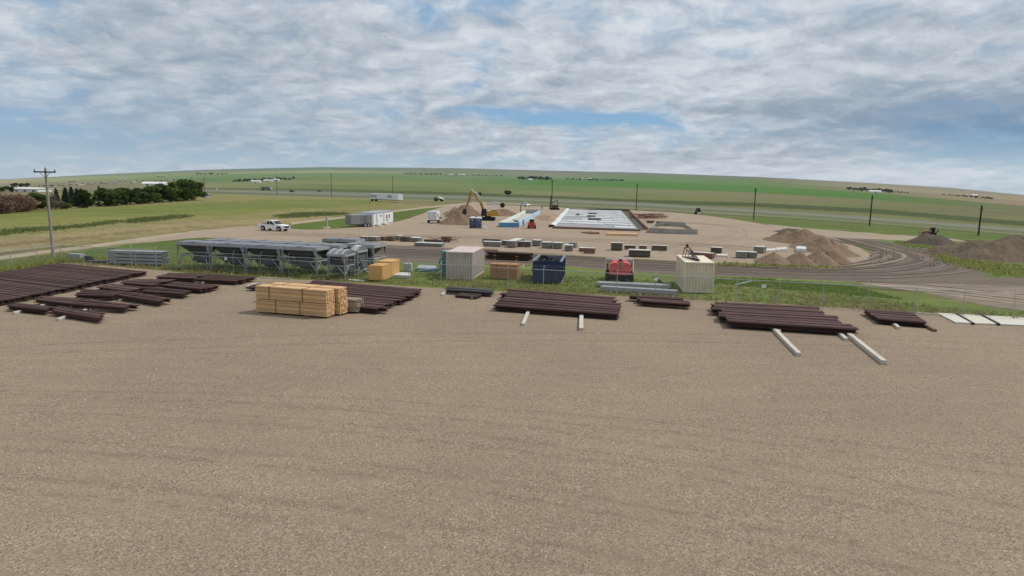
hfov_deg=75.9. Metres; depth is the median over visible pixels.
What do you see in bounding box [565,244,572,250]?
material pack
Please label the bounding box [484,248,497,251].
plank pile
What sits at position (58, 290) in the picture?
steel beam
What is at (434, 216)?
box trailer
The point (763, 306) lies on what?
steel beam
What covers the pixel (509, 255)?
beam rack
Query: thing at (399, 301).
steel beam
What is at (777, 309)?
steel beam
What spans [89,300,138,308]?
steel beam
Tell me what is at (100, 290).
steel beam
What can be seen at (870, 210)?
utility pole
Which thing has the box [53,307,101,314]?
steel beam
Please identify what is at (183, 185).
tree
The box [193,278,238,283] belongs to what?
steel beam
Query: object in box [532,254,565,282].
waste bin
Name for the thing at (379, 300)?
steel beam
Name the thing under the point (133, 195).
tree
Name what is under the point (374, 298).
steel beam
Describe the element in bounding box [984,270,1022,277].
grass patch
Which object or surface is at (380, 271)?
board crate
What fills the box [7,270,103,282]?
steel beam
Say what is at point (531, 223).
skid loader
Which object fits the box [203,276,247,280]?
steel beam
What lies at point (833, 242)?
sand heap
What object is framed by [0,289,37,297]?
steel beam
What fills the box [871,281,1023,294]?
wheel track
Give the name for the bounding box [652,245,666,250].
material pack
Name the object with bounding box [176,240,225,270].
feed hopper
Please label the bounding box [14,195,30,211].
brush clump
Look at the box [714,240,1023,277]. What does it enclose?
weeds
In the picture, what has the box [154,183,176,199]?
tree
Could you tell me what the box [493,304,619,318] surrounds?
steel beam
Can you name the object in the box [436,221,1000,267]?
dirt clods
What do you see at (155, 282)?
steel beam
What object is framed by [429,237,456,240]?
timber offcuts
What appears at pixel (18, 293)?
steel beam
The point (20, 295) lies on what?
steel beam
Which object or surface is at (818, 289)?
tall grass
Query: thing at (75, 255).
parts crate
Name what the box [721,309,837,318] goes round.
steel beam
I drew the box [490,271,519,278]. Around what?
lumber pack
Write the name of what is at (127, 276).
steel beam
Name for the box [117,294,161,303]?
steel beam
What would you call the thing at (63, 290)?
steel beam
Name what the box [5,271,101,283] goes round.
steel beam
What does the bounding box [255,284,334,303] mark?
lumber pack
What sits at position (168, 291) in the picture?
steel beam
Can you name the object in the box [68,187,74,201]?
tree
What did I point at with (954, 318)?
wall panel
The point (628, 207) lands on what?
highway south shoulder
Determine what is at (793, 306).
steel beam
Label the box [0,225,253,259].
dirt track
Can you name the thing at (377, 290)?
steel beam
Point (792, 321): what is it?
steel beam
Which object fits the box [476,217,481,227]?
portable toilet
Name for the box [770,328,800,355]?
timber skid
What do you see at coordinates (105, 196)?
tree
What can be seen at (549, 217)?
dirt pile
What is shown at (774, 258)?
sand heap
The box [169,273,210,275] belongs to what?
steel beam
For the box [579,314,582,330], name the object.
timber skid
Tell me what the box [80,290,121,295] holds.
steel beam
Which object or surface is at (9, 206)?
brush clump
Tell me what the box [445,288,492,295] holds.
steel beam
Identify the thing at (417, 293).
steel beam
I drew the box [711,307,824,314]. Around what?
steel beam
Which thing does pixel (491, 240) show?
material pack
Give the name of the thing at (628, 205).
highway south lane
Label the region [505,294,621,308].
steel beam
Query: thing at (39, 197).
tree
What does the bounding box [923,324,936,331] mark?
timber skid
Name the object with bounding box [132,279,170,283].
steel beam
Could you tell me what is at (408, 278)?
chain link fence
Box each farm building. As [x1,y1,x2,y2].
[14,187,51,191]
[141,182,167,185]
[251,180,260,182]
[867,190,881,192]
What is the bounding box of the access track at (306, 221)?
[291,202,478,224]
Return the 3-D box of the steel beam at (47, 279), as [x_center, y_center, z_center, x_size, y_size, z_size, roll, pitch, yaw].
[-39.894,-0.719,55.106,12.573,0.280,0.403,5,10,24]
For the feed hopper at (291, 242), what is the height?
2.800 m
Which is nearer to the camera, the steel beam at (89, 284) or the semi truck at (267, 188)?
the steel beam at (89, 284)
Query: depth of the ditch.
210.50 m
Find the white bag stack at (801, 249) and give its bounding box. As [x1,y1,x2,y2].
[796,246,805,252]
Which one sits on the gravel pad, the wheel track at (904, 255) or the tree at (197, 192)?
the wheel track at (904, 255)
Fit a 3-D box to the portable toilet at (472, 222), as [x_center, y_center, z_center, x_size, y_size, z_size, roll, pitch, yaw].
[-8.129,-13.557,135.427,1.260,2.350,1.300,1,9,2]
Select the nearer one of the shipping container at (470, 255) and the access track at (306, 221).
the shipping container at (470, 255)
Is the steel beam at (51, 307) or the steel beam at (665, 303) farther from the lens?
the steel beam at (665, 303)
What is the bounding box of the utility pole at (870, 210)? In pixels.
[869,195,872,225]
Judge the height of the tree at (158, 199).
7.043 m
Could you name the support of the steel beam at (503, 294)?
on the timber skid at (524, 320)
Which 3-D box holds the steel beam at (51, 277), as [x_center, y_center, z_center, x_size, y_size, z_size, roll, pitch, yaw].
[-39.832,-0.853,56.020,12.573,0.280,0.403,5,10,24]
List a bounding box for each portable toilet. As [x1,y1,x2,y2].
[469,217,475,227]
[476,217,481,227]
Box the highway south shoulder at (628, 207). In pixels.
[211,194,1019,233]
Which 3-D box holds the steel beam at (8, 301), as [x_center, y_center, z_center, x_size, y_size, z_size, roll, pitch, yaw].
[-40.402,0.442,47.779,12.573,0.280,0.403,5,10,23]
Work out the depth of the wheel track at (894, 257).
87.25 m
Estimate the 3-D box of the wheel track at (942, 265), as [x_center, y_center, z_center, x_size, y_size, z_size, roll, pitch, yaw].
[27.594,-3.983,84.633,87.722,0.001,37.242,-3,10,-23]
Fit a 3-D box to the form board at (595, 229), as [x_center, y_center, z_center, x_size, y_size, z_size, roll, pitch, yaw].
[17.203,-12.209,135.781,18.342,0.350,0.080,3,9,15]
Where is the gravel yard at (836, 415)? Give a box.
[0,263,1023,575]
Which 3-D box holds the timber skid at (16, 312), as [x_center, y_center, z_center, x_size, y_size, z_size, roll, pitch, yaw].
[-31.907,1.379,43.503,0.200,0.170,3.182,1,9,-1]
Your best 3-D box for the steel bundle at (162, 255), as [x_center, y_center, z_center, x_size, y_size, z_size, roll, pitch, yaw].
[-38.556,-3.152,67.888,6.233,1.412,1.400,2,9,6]
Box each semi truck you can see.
[261,187,272,190]
[370,193,402,200]
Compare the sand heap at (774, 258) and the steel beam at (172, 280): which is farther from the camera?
the sand heap at (774, 258)
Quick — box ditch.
[487,204,1023,235]
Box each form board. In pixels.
[552,227,639,230]
[569,208,628,210]
[629,210,647,229]
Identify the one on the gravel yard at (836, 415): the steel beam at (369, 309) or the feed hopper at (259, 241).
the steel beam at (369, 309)
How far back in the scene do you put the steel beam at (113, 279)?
57.56 m
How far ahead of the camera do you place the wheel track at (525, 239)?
106.83 m
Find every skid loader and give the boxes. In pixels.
[527,218,535,228]
[694,208,701,213]
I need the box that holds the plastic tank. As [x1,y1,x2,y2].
[404,263,412,271]
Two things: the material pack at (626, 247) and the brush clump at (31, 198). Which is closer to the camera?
the material pack at (626, 247)
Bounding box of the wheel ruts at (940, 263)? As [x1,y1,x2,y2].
[899,249,953,267]
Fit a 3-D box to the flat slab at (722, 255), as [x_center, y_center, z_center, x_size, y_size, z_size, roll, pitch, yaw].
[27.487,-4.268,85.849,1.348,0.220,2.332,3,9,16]
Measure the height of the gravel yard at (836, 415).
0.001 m
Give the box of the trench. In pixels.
[622,211,645,230]
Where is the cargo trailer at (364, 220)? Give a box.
[345,214,370,226]
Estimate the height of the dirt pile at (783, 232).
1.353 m
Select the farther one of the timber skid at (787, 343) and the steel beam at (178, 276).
the steel beam at (178, 276)
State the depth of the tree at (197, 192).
299.43 m
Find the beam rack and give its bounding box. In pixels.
[485,251,532,260]
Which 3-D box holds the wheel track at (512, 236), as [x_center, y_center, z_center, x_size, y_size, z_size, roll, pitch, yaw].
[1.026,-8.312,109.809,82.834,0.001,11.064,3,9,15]
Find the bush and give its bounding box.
[60,203,72,208]
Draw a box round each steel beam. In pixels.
[0,272,93,285]
[0,273,87,286]
[0,274,84,287]
[0,276,80,288]
[0,277,77,289]
[0,278,72,290]
[0,280,68,291]
[0,281,61,292]
[0,283,56,293]
[0,284,53,294]
[0,286,48,295]
[0,287,44,296]
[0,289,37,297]
[0,290,33,298]
[0,292,29,299]
[0,294,23,300]
[0,296,17,301]
[0,297,12,303]
[1,271,95,284]
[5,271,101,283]
[6,305,50,312]
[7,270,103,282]
[9,304,50,310]
[15,269,109,282]
[16,303,53,310]
[19,269,112,281]
[25,268,116,281]
[26,268,119,280]
[30,267,123,279]
[33,298,74,306]
[35,267,126,278]
[37,266,130,277]
[37,296,84,299]
[40,265,132,276]
[42,297,80,301]
[43,298,77,301]
[48,265,135,276]
[49,264,139,275]
[51,310,102,321]
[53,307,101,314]
[53,308,103,319]
[54,264,143,275]
[56,263,147,274]
[56,306,104,316]
[69,303,127,310]
[74,294,115,298]
[75,302,129,309]
[76,292,117,297]
[78,300,130,308]
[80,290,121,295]
[81,289,122,292]
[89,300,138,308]
[96,286,132,291]
[101,285,138,292]
[106,284,142,291]
[110,284,145,290]
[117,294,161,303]
[120,281,159,286]
[121,293,164,302]
[122,280,162,285]
[123,292,166,301]
[130,292,170,301]
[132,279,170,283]
[141,290,185,296]
[142,279,175,282]
[144,289,187,295]
[145,288,189,294]
[146,287,191,293]
[156,275,198,278]
[156,276,196,280]
[161,284,203,291]
[163,274,204,277]
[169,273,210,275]
[169,282,213,289]
[170,284,208,290]
[171,282,215,288]
[175,281,219,288]
[177,273,207,273]
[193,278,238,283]
[201,277,245,282]
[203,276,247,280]
[209,275,251,280]
[213,274,256,279]
[302,283,411,293]
[305,283,415,296]
[310,281,419,291]
[311,280,419,289]
[312,282,420,295]
[317,280,421,289]
[346,288,414,298]
[346,293,407,302]
[347,290,405,296]
[347,292,405,297]
[347,294,402,303]
[347,295,397,303]
[349,290,411,299]
[359,306,379,312]
[363,299,393,306]
[364,298,394,304]
[364,302,386,306]
[364,305,388,311]
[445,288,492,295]
[447,287,493,293]
[448,286,494,292]
[455,294,479,298]
[459,292,482,296]
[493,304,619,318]
[495,301,619,311]
[499,292,612,301]
[499,299,618,309]
[502,297,620,309]
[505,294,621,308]
[506,291,617,302]
[507,288,615,298]
[629,295,683,299]
[636,297,688,301]
[639,299,690,306]
[710,303,817,309]
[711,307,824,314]
[713,305,823,312]
[715,302,819,309]
[718,312,838,320]
[718,314,841,322]
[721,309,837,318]
[725,316,852,326]
[727,319,858,333]
[863,309,913,313]
[866,311,917,315]
[869,313,920,318]
[873,315,922,320]
[876,317,926,325]
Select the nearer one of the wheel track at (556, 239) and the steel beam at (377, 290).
the steel beam at (377, 290)
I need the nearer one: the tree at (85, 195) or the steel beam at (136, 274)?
the steel beam at (136, 274)
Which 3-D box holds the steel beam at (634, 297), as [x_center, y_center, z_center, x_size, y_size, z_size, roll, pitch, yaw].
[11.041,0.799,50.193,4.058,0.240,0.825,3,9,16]
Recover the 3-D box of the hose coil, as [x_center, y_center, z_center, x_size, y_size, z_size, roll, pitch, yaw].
[-7.837,-2.219,64.469,2.651,1.413,1.089,1,9,0]
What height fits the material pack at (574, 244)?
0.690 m
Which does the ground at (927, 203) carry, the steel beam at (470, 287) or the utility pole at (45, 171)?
the utility pole at (45, 171)
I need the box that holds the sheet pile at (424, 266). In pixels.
[417,265,437,271]
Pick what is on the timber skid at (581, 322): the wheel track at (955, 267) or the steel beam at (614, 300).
the steel beam at (614, 300)
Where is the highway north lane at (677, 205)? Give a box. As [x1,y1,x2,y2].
[212,190,1023,229]
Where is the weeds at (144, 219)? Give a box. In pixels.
[0,212,352,234]
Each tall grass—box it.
[0,252,85,271]
[76,255,1023,317]
[714,276,900,298]
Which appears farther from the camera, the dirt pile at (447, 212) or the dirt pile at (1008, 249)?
the dirt pile at (447, 212)
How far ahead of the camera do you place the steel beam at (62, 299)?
45.33 m
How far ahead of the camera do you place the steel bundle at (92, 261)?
68.32 m
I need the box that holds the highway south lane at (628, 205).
[203,191,1023,232]
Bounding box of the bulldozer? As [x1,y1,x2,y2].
[918,227,938,234]
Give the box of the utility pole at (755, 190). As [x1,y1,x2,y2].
[753,188,756,218]
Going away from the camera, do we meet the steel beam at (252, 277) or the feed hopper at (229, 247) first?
the steel beam at (252, 277)
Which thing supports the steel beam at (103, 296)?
on the timber skid
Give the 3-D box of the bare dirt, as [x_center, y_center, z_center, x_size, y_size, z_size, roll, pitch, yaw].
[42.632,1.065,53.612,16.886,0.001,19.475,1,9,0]
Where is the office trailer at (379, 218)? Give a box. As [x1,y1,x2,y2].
[358,210,393,226]
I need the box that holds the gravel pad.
[113,202,869,265]
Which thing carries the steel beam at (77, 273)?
on the gravel yard at (836, 415)
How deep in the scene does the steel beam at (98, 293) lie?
47.86 m
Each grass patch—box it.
[717,277,876,285]
[879,240,1023,266]
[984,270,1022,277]
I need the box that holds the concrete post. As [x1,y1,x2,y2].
[324,216,329,227]
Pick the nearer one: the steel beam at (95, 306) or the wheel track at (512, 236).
the steel beam at (95, 306)
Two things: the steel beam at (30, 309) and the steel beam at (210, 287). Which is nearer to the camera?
the steel beam at (30, 309)
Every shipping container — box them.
[446,246,483,279]
[675,255,714,292]
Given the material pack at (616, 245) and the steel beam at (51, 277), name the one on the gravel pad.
the material pack at (616, 245)
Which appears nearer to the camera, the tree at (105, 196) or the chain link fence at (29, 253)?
the chain link fence at (29, 253)
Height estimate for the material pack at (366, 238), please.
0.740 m
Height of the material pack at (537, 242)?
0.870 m
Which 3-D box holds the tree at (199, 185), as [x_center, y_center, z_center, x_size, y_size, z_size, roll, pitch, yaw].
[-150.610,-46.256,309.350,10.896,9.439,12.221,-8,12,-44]
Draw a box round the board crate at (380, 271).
[368,263,390,280]
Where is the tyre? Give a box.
[539,255,549,260]
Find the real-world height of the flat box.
0.300 m
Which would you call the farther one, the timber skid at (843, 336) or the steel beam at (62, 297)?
the steel beam at (62, 297)
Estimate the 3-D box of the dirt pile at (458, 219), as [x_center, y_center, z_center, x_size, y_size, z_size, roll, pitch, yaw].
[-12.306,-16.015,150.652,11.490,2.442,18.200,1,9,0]
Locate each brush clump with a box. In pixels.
[0,194,18,212]
[0,195,23,212]
[0,197,15,211]
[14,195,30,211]
[16,196,38,211]
[20,197,40,210]
[45,200,57,208]
[49,194,57,203]
[50,201,62,208]
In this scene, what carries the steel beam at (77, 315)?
on the timber skid at (63, 317)
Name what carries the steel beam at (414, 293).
on the gravel yard at (836, 415)
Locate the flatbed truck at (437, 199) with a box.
[434,197,443,200]
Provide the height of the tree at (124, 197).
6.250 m
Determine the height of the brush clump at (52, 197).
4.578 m
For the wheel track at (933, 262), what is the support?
on the dirt road
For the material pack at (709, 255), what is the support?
on the gravel pad
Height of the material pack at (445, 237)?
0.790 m
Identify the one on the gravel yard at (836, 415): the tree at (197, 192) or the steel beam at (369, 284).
the steel beam at (369, 284)
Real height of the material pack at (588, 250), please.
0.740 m
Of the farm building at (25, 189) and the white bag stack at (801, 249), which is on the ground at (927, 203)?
the farm building at (25, 189)
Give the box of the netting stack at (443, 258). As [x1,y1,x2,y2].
[441,250,448,274]
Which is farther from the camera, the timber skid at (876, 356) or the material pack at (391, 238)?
the material pack at (391, 238)
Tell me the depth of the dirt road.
71.69 m
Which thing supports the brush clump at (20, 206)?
on the ground at (927, 203)
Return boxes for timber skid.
[12,304,48,314]
[56,308,90,320]
[260,277,291,279]
[521,310,529,325]
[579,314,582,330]
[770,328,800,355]
[836,333,847,340]
[846,333,886,364]
[890,323,900,328]
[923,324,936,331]
[954,313,974,324]
[978,313,999,325]
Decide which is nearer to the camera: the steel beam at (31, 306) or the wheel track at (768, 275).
the steel beam at (31, 306)
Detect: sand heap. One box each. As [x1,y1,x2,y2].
[754,252,791,265]
[785,251,817,266]
[788,237,860,257]
[806,250,839,265]
[825,250,851,263]
[831,240,840,249]
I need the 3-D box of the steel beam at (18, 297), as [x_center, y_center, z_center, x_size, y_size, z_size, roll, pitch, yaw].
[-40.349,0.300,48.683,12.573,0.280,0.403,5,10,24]
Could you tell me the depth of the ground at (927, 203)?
356.58 m
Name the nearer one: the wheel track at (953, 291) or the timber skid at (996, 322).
the timber skid at (996, 322)
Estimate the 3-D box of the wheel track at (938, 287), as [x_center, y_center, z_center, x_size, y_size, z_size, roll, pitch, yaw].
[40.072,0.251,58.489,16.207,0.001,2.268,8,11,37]
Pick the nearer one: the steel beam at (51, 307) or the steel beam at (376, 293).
the steel beam at (51, 307)
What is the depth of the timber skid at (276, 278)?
59.38 m
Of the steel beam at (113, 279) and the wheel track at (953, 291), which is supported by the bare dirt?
the wheel track at (953, 291)
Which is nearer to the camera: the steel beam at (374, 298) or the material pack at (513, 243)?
the steel beam at (374, 298)
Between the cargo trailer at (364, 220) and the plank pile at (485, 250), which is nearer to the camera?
the plank pile at (485, 250)
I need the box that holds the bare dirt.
[878,283,1023,310]
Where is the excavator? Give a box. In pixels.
[462,189,498,219]
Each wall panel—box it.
[937,313,970,323]
[960,314,996,324]
[985,315,1023,325]
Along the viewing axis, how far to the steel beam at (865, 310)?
45.81 m
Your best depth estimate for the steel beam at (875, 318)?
43.71 m
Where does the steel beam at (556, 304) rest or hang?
on the timber skid at (524, 320)
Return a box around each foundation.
[499,209,539,226]
[648,221,697,234]
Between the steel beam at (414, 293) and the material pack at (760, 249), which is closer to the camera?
the steel beam at (414, 293)
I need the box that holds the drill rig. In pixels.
[549,197,558,209]
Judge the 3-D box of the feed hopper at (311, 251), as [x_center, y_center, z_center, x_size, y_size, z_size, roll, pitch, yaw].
[-19.560,-2.649,62.208,3.887,2.800,2.320,3,9,16]
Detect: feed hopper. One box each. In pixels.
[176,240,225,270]
[204,238,250,266]
[210,241,259,271]
[236,239,283,266]
[244,243,293,273]
[270,241,315,270]
[280,244,329,274]
[305,242,351,270]
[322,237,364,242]
[326,248,355,277]
[344,242,386,264]
[350,245,367,275]
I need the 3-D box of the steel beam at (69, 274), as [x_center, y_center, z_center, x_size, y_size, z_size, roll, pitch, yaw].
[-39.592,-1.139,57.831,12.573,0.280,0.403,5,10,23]
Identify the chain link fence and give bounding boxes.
[0,243,60,268]
[60,242,1023,317]
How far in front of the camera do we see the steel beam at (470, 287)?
53.56 m
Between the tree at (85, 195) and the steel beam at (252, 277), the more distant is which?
the tree at (85, 195)
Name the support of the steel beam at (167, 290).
on the gravel yard at (836, 415)
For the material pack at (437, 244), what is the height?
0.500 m
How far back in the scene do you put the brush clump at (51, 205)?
186.57 m
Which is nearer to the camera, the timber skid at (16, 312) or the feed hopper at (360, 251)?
the timber skid at (16, 312)
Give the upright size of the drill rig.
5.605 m
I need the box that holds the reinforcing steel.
[628,213,668,218]
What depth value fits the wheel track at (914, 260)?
78.76 m
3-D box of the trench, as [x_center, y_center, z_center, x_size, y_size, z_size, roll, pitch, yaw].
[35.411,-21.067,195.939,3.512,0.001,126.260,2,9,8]
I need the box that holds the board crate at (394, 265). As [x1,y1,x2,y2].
[378,259,399,277]
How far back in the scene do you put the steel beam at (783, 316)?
42.84 m
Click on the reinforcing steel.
(647, 217)
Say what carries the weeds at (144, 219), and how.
on the ground at (927, 203)
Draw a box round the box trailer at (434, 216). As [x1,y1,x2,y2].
[421,211,441,223]
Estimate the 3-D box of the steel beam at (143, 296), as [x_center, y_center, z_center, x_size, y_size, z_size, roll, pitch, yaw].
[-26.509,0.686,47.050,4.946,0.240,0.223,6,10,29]
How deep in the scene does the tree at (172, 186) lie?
278.46 m
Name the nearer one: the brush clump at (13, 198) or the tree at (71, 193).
the brush clump at (13, 198)
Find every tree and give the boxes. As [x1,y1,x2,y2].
[27,192,46,208]
[54,188,59,200]
[61,187,70,203]
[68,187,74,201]
[70,188,84,207]
[77,190,96,207]
[93,188,117,205]
[106,189,123,205]
[114,187,129,204]
[123,188,139,204]
[133,188,148,203]
[141,188,157,203]
[145,185,162,202]
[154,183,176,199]
[159,182,182,201]
[168,181,193,200]
[176,179,202,200]
[192,182,207,199]
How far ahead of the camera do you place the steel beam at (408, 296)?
49.64 m
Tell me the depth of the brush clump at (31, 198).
177.37 m
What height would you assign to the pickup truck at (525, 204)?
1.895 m
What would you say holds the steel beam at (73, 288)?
on the gravel yard at (836, 415)
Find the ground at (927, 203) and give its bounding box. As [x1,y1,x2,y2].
[0,167,1023,316]
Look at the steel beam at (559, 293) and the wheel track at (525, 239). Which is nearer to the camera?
the steel beam at (559, 293)
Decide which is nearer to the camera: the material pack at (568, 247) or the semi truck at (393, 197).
the material pack at (568, 247)
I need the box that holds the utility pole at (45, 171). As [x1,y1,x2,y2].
[33,167,55,257]
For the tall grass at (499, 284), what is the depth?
57.80 m
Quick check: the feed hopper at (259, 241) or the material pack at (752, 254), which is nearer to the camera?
the feed hopper at (259, 241)
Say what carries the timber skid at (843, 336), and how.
on the gravel yard at (836, 415)
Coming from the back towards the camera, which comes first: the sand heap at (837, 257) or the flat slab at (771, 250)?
the flat slab at (771, 250)
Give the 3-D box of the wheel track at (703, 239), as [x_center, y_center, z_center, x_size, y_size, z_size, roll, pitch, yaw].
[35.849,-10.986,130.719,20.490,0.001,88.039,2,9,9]
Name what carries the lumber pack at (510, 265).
on the lumber pack at (502, 274)
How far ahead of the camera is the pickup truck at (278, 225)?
118.38 m
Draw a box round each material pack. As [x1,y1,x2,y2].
[359,236,368,240]
[369,236,380,241]
[387,236,396,240]
[400,237,409,241]
[410,237,421,241]
[414,242,444,246]
[424,239,443,241]
[441,236,450,241]
[482,239,500,241]
[483,241,501,246]
[506,238,523,247]
[518,241,523,246]
[524,241,530,246]
[532,239,541,245]
[542,241,552,248]
[552,242,562,248]
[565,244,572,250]
[569,242,576,247]
[583,247,594,253]
[611,242,622,250]
[624,245,635,249]
[629,249,650,256]
[639,245,646,248]
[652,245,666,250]
[694,251,714,258]
[710,247,721,253]
[735,251,747,257]
[747,251,757,257]
[753,246,766,253]
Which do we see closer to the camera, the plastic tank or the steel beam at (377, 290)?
the steel beam at (377, 290)
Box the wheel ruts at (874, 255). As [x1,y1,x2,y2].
[867,243,906,264]
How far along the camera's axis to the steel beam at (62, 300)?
44.99 m
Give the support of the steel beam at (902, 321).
on the timber skid at (896, 326)
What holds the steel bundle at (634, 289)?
on the ground at (927, 203)
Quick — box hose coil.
[418,259,440,271]
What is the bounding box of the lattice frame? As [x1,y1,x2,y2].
[682,244,699,260]
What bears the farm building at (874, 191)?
on the ground at (927, 203)
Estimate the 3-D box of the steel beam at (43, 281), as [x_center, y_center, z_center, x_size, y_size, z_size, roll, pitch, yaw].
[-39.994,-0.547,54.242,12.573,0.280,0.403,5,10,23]
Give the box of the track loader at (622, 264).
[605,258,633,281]
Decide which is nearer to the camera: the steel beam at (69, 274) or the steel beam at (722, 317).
the steel beam at (722, 317)
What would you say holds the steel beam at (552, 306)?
on the timber skid at (581, 322)
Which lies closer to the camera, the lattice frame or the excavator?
the lattice frame
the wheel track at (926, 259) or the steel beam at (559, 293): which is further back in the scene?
the wheel track at (926, 259)
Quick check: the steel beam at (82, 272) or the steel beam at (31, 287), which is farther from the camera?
the steel beam at (82, 272)
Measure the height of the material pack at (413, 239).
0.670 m
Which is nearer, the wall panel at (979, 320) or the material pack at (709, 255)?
the wall panel at (979, 320)
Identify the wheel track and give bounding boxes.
[270,234,740,250]
[273,233,752,250]
[293,232,744,246]
[297,233,776,251]
[376,240,960,275]
[378,240,940,272]
[378,240,978,278]
[379,241,948,273]
[380,240,928,270]
[381,241,918,269]
[389,242,900,267]
[646,221,730,249]
[660,223,737,252]
[674,222,747,253]
[760,238,906,268]
[762,237,897,266]
[803,238,883,265]
[863,283,1022,296]
[863,285,1023,299]
[863,287,1023,302]
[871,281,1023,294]
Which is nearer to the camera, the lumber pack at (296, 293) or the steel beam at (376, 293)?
the lumber pack at (296, 293)
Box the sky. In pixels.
[0,0,1023,194]
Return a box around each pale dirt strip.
[767,225,967,241]
[861,283,1023,303]
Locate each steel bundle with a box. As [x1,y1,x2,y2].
[86,260,106,263]
[107,249,169,265]
[595,281,670,288]
[600,285,677,294]
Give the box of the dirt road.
[372,238,1023,285]
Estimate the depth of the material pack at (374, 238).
100.04 m
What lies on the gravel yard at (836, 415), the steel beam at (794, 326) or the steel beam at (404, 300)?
the steel beam at (404, 300)
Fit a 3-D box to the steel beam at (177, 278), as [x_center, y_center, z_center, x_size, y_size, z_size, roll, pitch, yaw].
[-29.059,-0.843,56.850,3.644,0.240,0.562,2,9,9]
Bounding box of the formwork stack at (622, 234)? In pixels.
[606,233,637,235]
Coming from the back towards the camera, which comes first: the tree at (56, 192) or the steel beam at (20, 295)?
the tree at (56, 192)
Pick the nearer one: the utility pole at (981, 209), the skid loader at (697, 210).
the utility pole at (981, 209)
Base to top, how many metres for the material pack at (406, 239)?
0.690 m
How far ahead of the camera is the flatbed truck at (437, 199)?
364.96 m
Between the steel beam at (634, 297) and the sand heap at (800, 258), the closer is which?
the steel beam at (634, 297)
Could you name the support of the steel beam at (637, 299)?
on the timber skid
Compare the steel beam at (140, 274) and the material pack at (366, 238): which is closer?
the steel beam at (140, 274)
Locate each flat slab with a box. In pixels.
[717,254,727,256]
[766,248,775,251]
[776,247,786,250]
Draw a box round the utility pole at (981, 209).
[977,205,983,235]
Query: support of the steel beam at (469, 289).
on the timber skid
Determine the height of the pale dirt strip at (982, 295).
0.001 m
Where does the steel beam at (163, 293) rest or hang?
on the gravel yard at (836, 415)
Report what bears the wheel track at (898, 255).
on the dirt road
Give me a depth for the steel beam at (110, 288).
50.20 m
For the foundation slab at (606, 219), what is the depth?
170.66 m
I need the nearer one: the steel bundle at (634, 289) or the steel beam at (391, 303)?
the steel beam at (391, 303)
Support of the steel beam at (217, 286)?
on the gravel yard at (836, 415)
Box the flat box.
[393,272,409,277]
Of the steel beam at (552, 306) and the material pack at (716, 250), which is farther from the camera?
the material pack at (716, 250)
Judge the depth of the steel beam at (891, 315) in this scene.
44.34 m
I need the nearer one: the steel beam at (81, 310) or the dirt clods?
the steel beam at (81, 310)
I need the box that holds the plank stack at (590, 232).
[581,231,599,233]
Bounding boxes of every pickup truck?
[257,220,290,230]
[520,202,529,206]
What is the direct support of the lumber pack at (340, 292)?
on the lumber pack at (341, 307)
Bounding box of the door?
[470,219,473,226]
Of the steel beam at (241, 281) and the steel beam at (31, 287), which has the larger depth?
the steel beam at (241, 281)
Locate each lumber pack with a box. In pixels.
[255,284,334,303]
[256,298,334,316]
[272,282,346,300]
[333,299,348,313]
[345,297,363,311]
[490,262,519,271]
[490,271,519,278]
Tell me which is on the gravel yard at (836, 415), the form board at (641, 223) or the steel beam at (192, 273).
the steel beam at (192, 273)
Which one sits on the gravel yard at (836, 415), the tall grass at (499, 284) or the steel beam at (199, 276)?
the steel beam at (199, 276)
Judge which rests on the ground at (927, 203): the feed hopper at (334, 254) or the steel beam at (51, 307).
the feed hopper at (334, 254)
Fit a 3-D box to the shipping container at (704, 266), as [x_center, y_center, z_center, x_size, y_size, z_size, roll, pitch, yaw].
[16.017,-1.306,57.730,2.446,2.590,6.066,2,9,7]
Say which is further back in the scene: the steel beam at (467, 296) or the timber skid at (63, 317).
the steel beam at (467, 296)
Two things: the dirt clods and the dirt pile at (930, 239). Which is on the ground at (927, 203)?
the dirt pile at (930, 239)
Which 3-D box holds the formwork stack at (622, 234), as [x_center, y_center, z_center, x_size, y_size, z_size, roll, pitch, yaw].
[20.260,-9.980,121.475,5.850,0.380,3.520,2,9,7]
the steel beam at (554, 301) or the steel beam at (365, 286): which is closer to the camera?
the steel beam at (554, 301)
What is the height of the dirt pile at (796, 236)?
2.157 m
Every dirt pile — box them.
[438,213,469,224]
[442,207,456,214]
[443,204,482,217]
[497,209,521,215]
[537,214,558,220]
[763,230,847,246]
[772,230,791,235]
[773,228,798,231]
[902,232,956,245]
[922,235,1023,262]
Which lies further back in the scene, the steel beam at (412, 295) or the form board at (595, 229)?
the form board at (595, 229)
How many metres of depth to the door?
134.83 m
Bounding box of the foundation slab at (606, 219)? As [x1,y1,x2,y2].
[548,208,637,229]
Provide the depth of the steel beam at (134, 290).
50.54 m
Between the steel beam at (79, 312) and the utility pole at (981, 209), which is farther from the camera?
the utility pole at (981, 209)
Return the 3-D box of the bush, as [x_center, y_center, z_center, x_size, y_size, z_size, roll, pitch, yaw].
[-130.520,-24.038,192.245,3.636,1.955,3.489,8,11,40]
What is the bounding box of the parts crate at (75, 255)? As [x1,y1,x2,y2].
[67,253,94,259]
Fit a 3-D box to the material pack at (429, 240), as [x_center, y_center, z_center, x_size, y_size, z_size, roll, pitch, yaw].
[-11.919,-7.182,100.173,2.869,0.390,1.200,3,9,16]
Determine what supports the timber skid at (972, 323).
on the gravel yard at (836, 415)
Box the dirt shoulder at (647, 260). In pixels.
[502,251,863,268]

